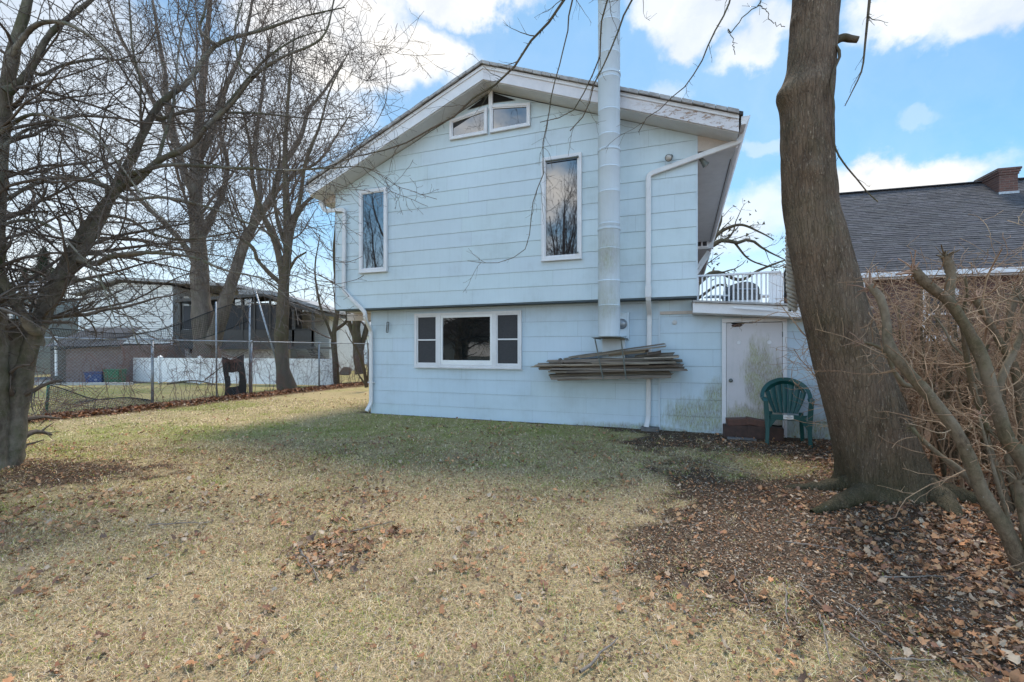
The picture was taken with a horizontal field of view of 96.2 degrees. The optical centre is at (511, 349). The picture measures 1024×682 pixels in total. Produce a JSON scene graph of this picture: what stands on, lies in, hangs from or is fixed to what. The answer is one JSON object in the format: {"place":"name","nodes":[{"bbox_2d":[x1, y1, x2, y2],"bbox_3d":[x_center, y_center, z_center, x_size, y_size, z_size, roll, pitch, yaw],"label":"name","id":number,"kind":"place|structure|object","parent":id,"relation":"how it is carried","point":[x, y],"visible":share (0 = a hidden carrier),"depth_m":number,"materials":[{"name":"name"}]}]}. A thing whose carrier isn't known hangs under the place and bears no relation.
{"place":"outdoors","nodes":[
{"label":"outdoors","id":0,"kind":"place"},
{"bbox_2d":[34,375,147,383],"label":"driveway","id":1,"kind":"structure","parent":0,"point":[42,379],"depth_m":23.05,"materials":[{"name":"concrete"}]},
{"bbox_2d":[83,371,103,381],"bbox_3d":[-18.242,1.218,20.200,0.788,0.504,0.520,0,0,-2],"label":"recycling bin","id":2,"kind":"object","parent":1,"relation":"on","point":[98,377],"visible":0.62,"depth_m":19.98,"materials":[{"name":"blue plastic"}]},
{"bbox_2d":[44,327,184,381],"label":"grey roof shed","id":3,"kind":"structure","parent":1,"relation":"on","point":[72,355],"depth_m":20.61,"materials":[{"name":"brick"}]},
{"bbox_2d":[103,369,127,381],"bbox_3d":[-17.471,1.163,20.200,0.700,0.614,0.520,0,0,-2],"label":"recycling bin","id":4,"kind":"object","parent":1,"relation":"on","point":[117,373],"visible":0.56,"depth_m":19.99,"materials":[{"name":"green plastic"}]},
{"bbox_2d":[360,321,370,363],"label":"white house","id":5,"kind":"structure","parent":0,"point":[361,330],"depth_m":48.00,"materials":[{"name":"plastic"}]},
{"bbox_2d":[0,398,1015,681],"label":"grass","id":6,"kind":"structure","parent":0,"point":[264,530],"depth_m":3.13,"materials":[{"name":"beige plant"}]},
{"bbox_2d":[0,337,1023,681],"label":"fallen leaves","id":7,"kind":"object","parent":6,"relation":"on","point":[1002,587],"depth_m":3.49,"materials":[{"name":"brown plant"}]},
{"bbox_2d":[0,364,1023,681],"bbox_3d":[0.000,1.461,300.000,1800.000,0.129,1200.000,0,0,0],"label":"ground","id":8,"kind":"structure","parent":0,"point":[340,394],"depth_m":3.36,"materials":[{"name":"beige plant"}]},
{"bbox_2d":[7,280,77,374],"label":"dark eaved house","id":9,"kind":"structure","parent":8,"relation":"on","point":[45,357],"depth_m":27.97,"materials":[{"name":"grey"}]},
{"bbox_2d":[45,381,49,411],"bbox_3d":[-11.132,1.130,11.000,0.101,0.743,0.056,0,0,0],"label":"garden post","id":10,"kind":"object","parent":8,"relation":"on","point":[48,387],"visible":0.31,"depth_m":10.98,"materials":[{"name":"grey plastic"}]},
{"bbox_2d":[28,245,67,298],"bbox_3d":[-30.626,-2.674,29.924,4.633,8.348,4.771,0,0,0],"label":"evergreen","id":11,"kind":"object","parent":8,"relation":"on","point":[44,259],"visible":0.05,"depth_m":29.81,"materials":[{"name":"green plant"}]},
{"bbox_2d":[34,382,132,384],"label":"kerb","id":12,"kind":"structure","parent":8,"relation":"on","point":[88,383],"depth_m":19.55,"materials":[{"name":"grey concrete"}]},
{"bbox_2d":[40,385,154,414],"bbox_3d":[-10.137,1.232,11.323,2.100,0.813,0.904,0,0,-41],"label":"fallen net","id":13,"kind":"object","parent":8,"relation":"on","point":[129,399],"visible":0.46,"depth_m":11.19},
{"bbox_2d":[149,520,207,525],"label":"fallen stick","id":14,"kind":"object","parent":8,"relation":"on","point":[174,523],"visible":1,"depth_m":3.90,"materials":[{"name":"wood"}]},
{"bbox_2d":[167,376,224,385],"bbox_3d":[-13.090,1.234,19.085,2.312,1.018,0.582,0,0,8],"label":"fallen branch","id":15,"kind":"object","parent":8,"relation":"on","point":[190,382],"visible":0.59,"depth_m":18.98,"materials":[{"name":"brown plant"}]},
{"bbox_2d":[28,335,367,419],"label":"brambles","id":16,"kind":"object","parent":8,"relation":"on","point":[207,384],"visible":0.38,"depth_m":12.54,"materials":[{"name":"plant"}]},
{"bbox_2d":[29,337,368,414],"bbox_3d":[-6.904,0.645,19.020,0.080,1.910,31.132,0,0,20],"label":"chain link fence","id":17,"kind":"object","parent":8,"relation":"on","point":[152,364],"visible":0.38,"depth_m":12.52,"materials":[{"name":"metal"}]},
{"bbox_2d":[222,354,246,395],"bbox_3d":[-8.572,0.770,14.189,0.066,1.261,0.800,0,0,20],"label":"black cloth","id":18,"kind":"object","parent":17,"relation":"hanging from","point":[242,387],"visible":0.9,"depth_m":14.21,"materials":[{"name":"fabric"}]},
{"bbox_2d":[69,277,353,371],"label":"cream house","id":19,"kind":"structure","parent":8,"relation":"on","point":[304,333],"depth_m":25.97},
{"bbox_2d":[215,302,217,395],"bbox_3d":[-9.018,0.018,14.000,0.066,2.964,0.048,0,0,0],"label":"net pole","id":20,"kind":"object","parent":8,"relation":"on","point":[216,339],"visible":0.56,"depth_m":13.98,"materials":[{"name":"metal"}]},
{"bbox_2d":[58,0,397,357],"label":"bare tree","id":21,"kind":"object","parent":8,"relation":"on","point":[204,306],"visible":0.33,"depth_m":21.73,"materials":[{"name":"grey plant"}]},
{"bbox_2d":[0,0,457,470],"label":"bare tree","id":22,"kind":"object","parent":8,"relation":"on","point":[22,338],"visible":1,"depth_m":5.48,"materials":[{"name":"brown plant"}]},
{"bbox_2d":[133,355,333,384],"bbox_3d":[-12.726,0.875,20.050,11.357,1.250,0.160,0,0,14],"label":"vinyl fence","id":23,"kind":"object","parent":8,"relation":"on","point":[142,377],"visible":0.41,"depth_m":20.05,"materials":[{"name":"white plastic"}]},
{"bbox_2d":[97,278,370,321],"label":"woods","id":24,"kind":"object","parent":8,"relation":"on","point":[300,295],"visible":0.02,"depth_m":64.21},
{"bbox_2d":[249,300,250,392],"bbox_3d":[-8.477,-0.075,14.835,0.053,3.150,0.056,0,0,0],"label":"net pole","id":25,"kind":"object","parent":8,"relation":"on","point":[249,343],"visible":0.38,"depth_m":14.82,"materials":[{"name":"metal"}]},
{"bbox_2d":[50,298,252,349],"bbox_3d":[-9.989,-0.835,13.219,0.208,1.698,4.683,0,0,42],"label":"bird net","id":26,"kind":"object","parent":25,"relation":"hanging from","point":[121,336],"visible":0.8,"depth_m":13.28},
{"bbox_2d":[255,291,274,357],"bbox_3d":[-9.181,-0.355,17.427,1.031,3.726,0.060,0,0,-28],"label":"metal pole","id":27,"kind":"object","parent":8,"relation":"on","point":[265,322],"visible":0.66,"depth_m":17.33,"materials":[{"name":"silver metal"}]},
{"bbox_2d":[200,0,371,389],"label":"bare tree","id":28,"kind":"object","parent":8,"relation":"on","point":[281,337],"visible":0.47,"depth_m":17.16,"materials":[{"name":"brown plant"}]},
{"bbox_2d":[298,548,328,581],"bbox_3d":[-1.385,1.475,3.196,0.197,0.054,0.618,0,0,-23],"label":"fallen stick","id":29,"kind":"object","parent":8,"relation":"on","point":[303,555],"visible":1,"depth_m":3.13,"materials":[{"name":"grey wood"}]},
{"bbox_2d":[289,221,350,383],"bbox_3d":[-7.268,-2.943,18.356,3.040,8.941,2.346,0,0,23],"label":"bare tree","id":30,"kind":"object","parent":8,"relation":"on","point":[332,334],"visible":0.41,"depth_m":18.46,"materials":[{"name":"brown plant"}]},
{"bbox_2d":[325,293,367,374],"bbox_3d":[-7.059,-3.071,21.289,3.084,8.459,2.278,0,0,0],"label":"bare tree","id":31,"kind":"object","parent":8,"relation":"on","point":[353,330],"visible":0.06,"depth_m":21.31,"materials":[{"name":"brown plant"}]},
{"bbox_2d":[340,329,368,387],"bbox_3d":[-5.465,0.299,16.688,1.215,2.118,1.232,0,0,0],"label":"bare tree","id":32,"kind":"object","parent":8,"relation":"on","point":[365,380],"visible":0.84,"depth_m":16.43,"materials":[{"name":"brown plant"}]},
{"bbox_2d":[350,520,394,531],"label":"fallen stick","id":33,"kind":"object","parent":8,"relation":"on","point":[371,526],"visible":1,"depth_m":3.83,"materials":[{"name":"wood"}]},
{"bbox_2d":[304,0,873,439],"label":"house","id":34,"kind":"structure","parent":8,"relation":"on","point":[620,232],"depth_m":9.10,"materials":[{"name":"blue paint"}]},
{"bbox_2d":[358,187,387,273],"bbox_3d":[-3.152,-2.695,10.404,0.774,1.890,0.068,0,0,20],"label":"window","id":35,"kind":"structure","parent":34,"relation":"in","point":[373,247],"depth_m":10.41,"materials":[{"name":"glass"}]},
{"bbox_2d":[413,310,522,368],"bbox_3d":[-1.003,-0.204,9.942,2.590,1.222,0.075,0,0,20],"label":"triple window","id":36,"kind":"structure","parent":34,"relation":"in","point":[485,339],"depth_m":9.92,"materials":[{"name":"white paint"}]},
{"bbox_2d":[449,106,487,140],"bbox_3d":[-0.913,-4.712,9.578,0.861,0.544,0.055,0,0,20],"label":"gable window","id":37,"kind":"structure","parent":34,"relation":"in","point":[472,124],"depth_m":9.56,"materials":[{"name":"glass"}]},
{"bbox_2d":[489,102,529,133],"bbox_3d":[-0.047,-4.722,9.256,0.864,0.564,0.055,0,0,20],"label":"gable window","id":38,"kind":"structure","parent":34,"relation":"in","point":[502,117],"depth_m":9.26,"materials":[{"name":"glass"}]},
{"bbox_2d":[541,152,581,261],"bbox_3d":[0.949,-2.745,8.864,0.814,2.030,0.096,0,0,20],"label":"window","id":39,"kind":"structure","parent":34,"relation":"in","point":[561,231],"depth_m":8.88,"materials":[{"name":"glass"}]},
{"bbox_2d":[592,337,627,378],"bbox_3d":[1.802,0.154,8.344,0.598,0.744,1.100,0,0,20],"label":"wall rack","id":40,"kind":"object","parent":34,"relation":"attached to","point":[600,338],"depth_m":8.19,"materials":[{"name":"metal"}]},
{"bbox_2d":[550,374,670,379],"bbox_3d":[1.768,0.505,8.431,2.184,0.056,0.152,-2,-1,20],"label":"board","id":41,"kind":"object","parent":40,"relation":"on","point":[607,377],"visible":1,"depth_m":8.35,"materials":[{"name":"wood"}]},
{"bbox_2d":[557,373,673,380],"bbox_3d":[1.889,0.512,8.567,2.152,0.043,0.117,-4,-3,20],"label":"board","id":42,"kind":"object","parent":40,"relation":"on","point":[648,374],"visible":0.29,"depth_m":8.35,"materials":[{"name":"brown wood"}]},
{"bbox_2d":[549,371,670,376],"bbox_3d":[1.795,0.452,8.602,2.260,0.065,0.173,-3,2,20],"label":"board","id":43,"kind":"object","parent":42,"relation":"on","point":[614,373],"visible":0.73,"depth_m":8.48,"materials":[{"name":"wood"}]},
{"bbox_2d":[548,371,639,372],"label":"board","id":44,"kind":"object","parent":43,"relation":"on","point":[590,372],"visible":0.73,"depth_m":8.65,"materials":[{"name":"brown wood"}]},
{"bbox_2d":[566,368,640,372],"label":"board","id":45,"kind":"object","parent":44,"relation":"on","point":[579,371],"visible":0.77,"depth_m":8.46,"materials":[{"name":"brown wood"}]},
{"bbox_2d":[550,368,687,370],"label":"board","id":46,"kind":"object","parent":44,"relation":"on","point":[658,369],"visible":0.93,"depth_m":8.25,"materials":[{"name":"wood"}]},
{"bbox_2d":[698,241,708,247],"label":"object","id":47,"kind":"structure","parent":34,"relation":"in","point":[700,244],"depth_m":14.77,"materials":[{"name":"white paint"}]},
{"bbox_2d":[704,282,767,301],"bbox_3d":[5.006,-1.110,10.081,1.380,0.720,0.534,0,0,3],"label":"gas grill","id":48,"kind":"object","parent":34,"relation":"on","point":[740,292],"visible":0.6,"depth_m":9.88,"materials":[{"name":"black metal"}]},
{"bbox_2d":[697,271,781,302],"bbox_3d":[4.217,-1.103,8.587,1.431,0.657,0.090,0,0,20],"label":"deck railing","id":49,"kind":"object","parent":34,"relation":"on","point":[737,274],"visible":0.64,"depth_m":8.57,"materials":[{"name":"white paint"}]},
{"bbox_2d":[726,322,781,424],"bbox_3d":[4.213,0.476,7.992,0.865,1.894,0.085,0,0,20],"label":"door","id":50,"kind":"structure","parent":34,"relation":"in","point":[751,355],"depth_m":8.02,"materials":[{"name":"paint"}]},
{"bbox_2d":[767,273,783,302],"bbox_3d":[5.098,-1.084,9.125,0.244,0.629,1.643,0,0,20],"label":"privacy screen","id":51,"kind":"object","parent":34,"relation":"on","point":[776,280],"visible":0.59,"depth_m":8.36,"materials":[{"name":"white paint"}]},
{"bbox_2d":[579,637,618,673],"bbox_3d":[0.432,1.478,2.229,0.022,0.028,0.335,0,0,44],"label":"fallen stick","id":52,"kind":"object","parent":8,"relation":"on","point":[586,667],"visible":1,"depth_m":2.18,"materials":[{"name":"grey wood"}]},
{"bbox_2d":[641,426,658,431],"bbox_3d":[2.559,1.475,8.500,0.320,0.090,0.200,0,0,20],"label":"splash block","id":53,"kind":"object","parent":8,"relation":"on","point":[651,428],"depth_m":8.43,"materials":[{"name":"grey concrete"}]},
{"bbox_2d":[300,0,1001,518],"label":"leaning tree","id":54,"kind":"object","parent":8,"relation":"on","point":[824,262],"visible":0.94,"depth_m":4.40,"materials":[{"name":"brown plant"}]},
{"bbox_2d":[723,423,747,437],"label":"brick block","id":55,"kind":"structure","parent":8,"relation":"on","point":[735,431],"depth_m":7.80,"materials":[{"name":"brown brick"}]},
{"bbox_2d":[725,417,748,425],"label":"brick block","id":56,"kind":"structure","parent":55,"relation":"on","point":[735,421],"depth_m":7.80,"materials":[{"name":"brown brick"}]},
{"bbox_2d":[726,437,756,440],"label":"stone slab","id":57,"kind":"structure","parent":8,"relation":"on","point":[740,438],"depth_m":7.60,"materials":[{"name":"grey stone"}]},
{"bbox_2d":[699,199,785,300],"bbox_3d":[12.814,-3.945,27.370,8.042,10.722,4.495,0,0,23],"label":"sparse tree","id":58,"kind":"object","parent":8,"relation":"on","point":[724,240],"visible":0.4,"depth_m":27.39,"materials":[{"name":"brown plant"}]},
{"bbox_2d":[734,569,757,618],"bbox_3d":[1.403,1.470,2.788,0.036,0.021,0.571,0,0,15],"label":"fallen stick","id":59,"kind":"object","parent":8,"relation":"on","point":[742,590],"visible":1,"depth_m":2.83,"materials":[{"name":"grey wood"}]},
{"bbox_2d":[748,425,783,440],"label":"brick block","id":60,"kind":"structure","parent":8,"relation":"on","point":[758,432],"depth_m":7.64,"materials":[{"name":"brown brick"}]},
{"bbox_2d":[746,416,764,426],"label":"brick block","id":61,"kind":"structure","parent":60,"relation":"on","point":[755,421],"depth_m":7.71,"materials":[{"name":"brown brick"}]},
{"bbox_2d":[523,422,1023,681],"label":"wood litter","id":62,"kind":"object","parent":8,"relation":"on","point":[807,569],"visible":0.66,"depth_m":3.09,"materials":[{"name":"brown plant"}]},
{"bbox_2d":[784,588,789,624],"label":"fallen stick","id":63,"kind":"object","parent":8,"relation":"on","point":[786,604],"visible":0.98,"depth_m":2.65,"materials":[{"name":"grey wood"}]},
{"bbox_2d":[760,377,814,447],"bbox_3d":[4.412,0.979,7.378,0.736,1.043,0.559,0,0,25],"label":"garden chair","id":64,"kind":"object","parent":8,"relation":"on","point":[784,393],"visible":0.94,"depth_m":7.48,"materials":[{"name":"green plastic"}]},
{"bbox_2d":[799,584,839,623],"bbox_3d":[1.782,1.468,2.664,0.015,0.015,0.413,0,0,6],"label":"fallen stick","id":65,"kind":"object","parent":8,"relation":"on","point":[816,600],"visible":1,"depth_m":2.70,"materials":[{"name":"grey wood"}]},
{"bbox_2d":[792,521,849,529],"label":"fallen stick","id":66,"kind":"object","parent":8,"relation":"on","point":[819,525],"visible":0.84,"depth_m":3.85,"materials":[{"name":"brown wood"}]},
{"bbox_2d":[818,613,844,662],"bbox_3d":[1.632,1.477,2.335,0.086,0.029,0.456,0,0,28],"label":"fallen stick","id":67,"kind":"object","parent":8,"relation":"on","point":[819,617],"visible":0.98,"depth_m":2.35,"materials":[{"name":"grey wood"}]},
{"bbox_2d":[785,541,894,554],"bbox_3d":[2.442,1.478,3.463,0.707,0.036,0.116,0,0,15],"label":"fallen stick","id":68,"kind":"object","parent":8,"relation":"on","point":[826,547],"visible":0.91,"depth_m":3.46,"materials":[{"name":"brown wood"}]},
{"bbox_2d":[844,601,899,643],"bbox_3d":[1.961,1.462,2.485,0.080,0.027,0.380,0,0,0],"label":"fallen stick","id":69,"kind":"object","parent":8,"relation":"on","point":[845,602],"visible":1,"depth_m":2.48,"materials":[{"name":"grey wood"}]},
{"bbox_2d":[849,632,896,671],"bbox_3d":[1.745,1.475,2.224,0.079,0.033,0.298,0,0,12],"label":"fallen stick","id":70,"kind":"object","parent":8,"relation":"on","point":[854,637],"visible":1,"depth_m":2.24,"materials":[{"name":"grey wood"}]},
{"bbox_2d":[732,210,1023,490],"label":"cane thicket","id":71,"kind":"object","parent":8,"relation":"on","point":[956,395],"visible":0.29,"depth_m":5.02,"materials":[{"name":"brown plant"}]},
{"bbox_2d":[784,166,1023,402],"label":"brick house","id":72,"kind":"structure","parent":8,"relation":"on","point":[889,225],"depth_m":13.77,"materials":[{"name":"white paint"}]},
{"bbox_2d":[785,232,797,311],"bbox_3d":[3.042,-0.915,5.001,0.130,1.010,0.113,0,0,0],"label":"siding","id":73,"kind":"object","parent":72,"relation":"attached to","point":[791,294],"visible":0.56,"depth_m":4.97,"materials":[{"name":"white"}]},
{"bbox_2d":[923,289,958,340],"bbox_3d":[11.619,-0.938,12.457,0.924,1.412,0.090,0,0,16],"label":"window","id":74,"kind":"structure","parent":72,"relation":"in","point":[938,302],"depth_m":12.48,"materials":[{"name":"white paint"}]},
{"bbox_2d":[796,270,1023,574],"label":"pruned shrub","id":75,"kind":"object","parent":8,"relation":"on","point":[972,475],"visible":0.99,"depth_m":3.27,"materials":[{"name":"brown plant"}]},
{"bbox_2d":[889,655,934,660],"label":"fallen stick","id":76,"kind":"object","parent":8,"relation":"on","point":[899,658],"visible":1,"depth_m":2.18,"materials":[{"name":"grey wood"}]},
{"bbox_2d":[880,575,962,578],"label":"fallen stick","id":77,"kind":"object","parent":8,"relation":"on","point":[914,576],"visible":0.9,"depth_m":2.99,"materials":[{"name":"grey wood"}]},
{"bbox_2d":[838,244,1023,486],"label":"pruned shrub","id":78,"kind":"object","parent":8,"relation":"on","point":[971,340],"visible":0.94,"depth_m":3.60,"materials":[{"name":"brown plant"}]},
{"bbox_2d":[893,271,976,426],"bbox_3d":[5.792,0.156,6.596,1.455,2.698,1.345,0,0,-32],"label":"pruned shrub","id":79,"kind":"object","parent":8,"relation":"on","point":[909,329],"visible":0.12,"depth_m":6.58,"materials":[{"name":"brown plant"}]},
{"bbox_2d":[870,277,1014,476],"bbox_3d":[4.916,0.327,5.432,1.640,2.357,1.316,0,0,0],"label":"pruned shrub","id":80,"kind":"object","parent":8,"relation":"on","point":[943,466],"visible":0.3,"depth_m":5.36,"materials":[{"name":"brown plant"}]},
{"bbox_2d":[868,242,1023,481],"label":"shrub","id":81,"kind":"object","parent":8,"relation":"on","point":[953,456],"visible":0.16,"depth_m":5.12,"materials":[{"name":"brown plant"}]},
{"bbox_2d":[888,244,1022,462],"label":"pruned shrub","id":82,"kind":"object","parent":8,"relation":"on","point":[997,318],"visible":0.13,"depth_m":5.88,"materials":[{"name":"brown plant"}]},
{"bbox_2d":[929,263,1023,417],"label":"pruned shrub","id":83,"kind":"object","parent":8,"relation":"on","point":[1013,281],"visible":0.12,"depth_m":6.26,"materials":[{"name":"brown plant"}]},
{"bbox_2d":[943,269,1023,517],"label":"pruned shrub","id":84,"kind":"object","parent":8,"relation":"on","point":[1016,375],"visible":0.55,"depth_m":4.13,"materials":[{"name":"brown plant"}]},
{"bbox_2d":[0,0,1023,306],"label":"sky","id":85,"kind":"structure","parent":0,"point":[937,97],"materials":[{"name":"blue"}]},
{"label":"board","id":86,"kind":"object","parent":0,"visible":0},
{"bbox_2d":[538,364,683,369],"bbox_3d":[1.793,0.325,8.603,2.685,0.043,0.124,-2,2,20],"label":"board","id":87,"kind":"object","parent":86,"relation":"on","point":[634,366],"visible":0.76,"depth_m":8.43,"materials":[{"name":"wood"}]},
{"bbox_2d":[532,365,621,366],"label":"board","id":88,"kind":"object","parent":87,"relation":"on","point":[577,366],"visible":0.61,"depth_m":8.72,"materials":[{"name":"wood"}]},
{"bbox_2d":[538,362,587,363],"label":"board","id":89,"kind":"object","parent":88,"relation":"on","point":[559,362],"visible":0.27,"depth_m":8.87,"materials":[{"name":"brown wood"}]},
{"bbox_2d":[533,363,648,366],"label":"board","id":90,"kind":"object","parent":88,"relation":"on","point":[575,364],"visible":0.77,"depth_m":8.57,"materials":[{"name":"brown wood"}]},
{"bbox_2d":[560,361,667,362],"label":"board","id":91,"kind":"object","parent":90,"relation":"on","point":[610,361],"visible":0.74,"depth_m":8.33,"materials":[{"name":"wood"}]},
{"bbox_2d":[546,357,673,361],"bbox_3d":[1.752,0.182,8.437,2.306,0.041,0.124,-2,-4,20],"label":"board","id":92,"kind":"object","parent":91,"relation":"on","point":[594,359],"visible":0.67,"depth_m":8.48,"materials":[{"name":"brown wood"}]},
{"bbox_2d":[579,345,666,357],"bbox_3d":[1.984,0.043,8.351,1.584,0.034,0.107,-8,-4,20],"label":"board","id":93,"kind":"object","parent":92,"relation":"on","point":[624,351],"visible":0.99,"depth_m":8.27,"materials":[{"name":"brown wood"}]},
{"bbox_2d":[564,355,677,362],"bbox_3d":[1.971,0.175,8.537,2.127,0.027,0.153,-4,2,20],"label":"board","id":94,"kind":"object","parent":91,"relation":"on","point":[654,356],"visible":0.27,"depth_m":8.27,"materials":[{"name":"wood"}]},
{"bbox_2d":[647,350,660,354],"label":"board","id":95,"kind":"object","parent":94,"relation":"on","point":[655,352],"visible":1,"depth_m":8.25,"materials":[{"name":"wood"}]},
{"bbox_2d":[588,358,672,362],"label":"board","id":96,"kind":"object","parent":91,"relation":"on","point":[641,359],"visible":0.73,"depth_m":8.14,"materials":[{"name":"wood"}]},
{"bbox_2d":[644,356,678,358],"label":"board","id":97,"kind":"object","parent":96,"relation":"on","point":[665,357],"visible":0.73,"depth_m":7.99,"materials":[{"name":"wood"}]},
{"bbox_2d":[591,361,676,363],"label":"board","id":98,"kind":"object","parent":91,"relation":"on","point":[634,362],"visible":0.83,"depth_m":8.16,"materials":[{"name":"wood"}]},
{"bbox_2d":[600,358,664,360],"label":"board","id":99,"kind":"object","parent":98,"relation":"on","point":[645,360],"visible":0.16,"depth_m":8.29,"materials":[{"name":"wood"}]},
{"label":"board","id":100,"kind":"object","parent":88,"relation":"on","visible":0},
{"bbox_2d":[665,359,682,361],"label":"board","id":101,"kind":"object","parent":100,"relation":"on","point":[678,360],"visible":0.13,"depth_m":8.24,"materials":[{"name":"wood"}]},
{"bbox_2d":[635,352,674,356],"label":"board","id":102,"kind":"object","parent":101,"relation":"on","point":[661,354],"visible":0.57,"depth_m":8.37,"materials":[{"name":"wood"}]},
{"bbox_2d":[609,349,647,355],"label":"board","id":103,"kind":"object","parent":102,"relation":"on","point":[635,352],"visible":0.64,"depth_m":8.38,"materials":[{"name":"wood"}]},
{"label":"board","id":104,"kind":"object","parent":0,"visible":0},
{"bbox_2d":[563,343,665,358],"bbox_3d":[1.887,0.030,8.568,1.900,0.035,0.211,-9,-1,20],"label":"board","id":105,"kind":"object","parent":104,"relation":"on","point":[616,350],"visible":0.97,"depth_m":8.45,"materials":[{"name":"wood"}]}
]}

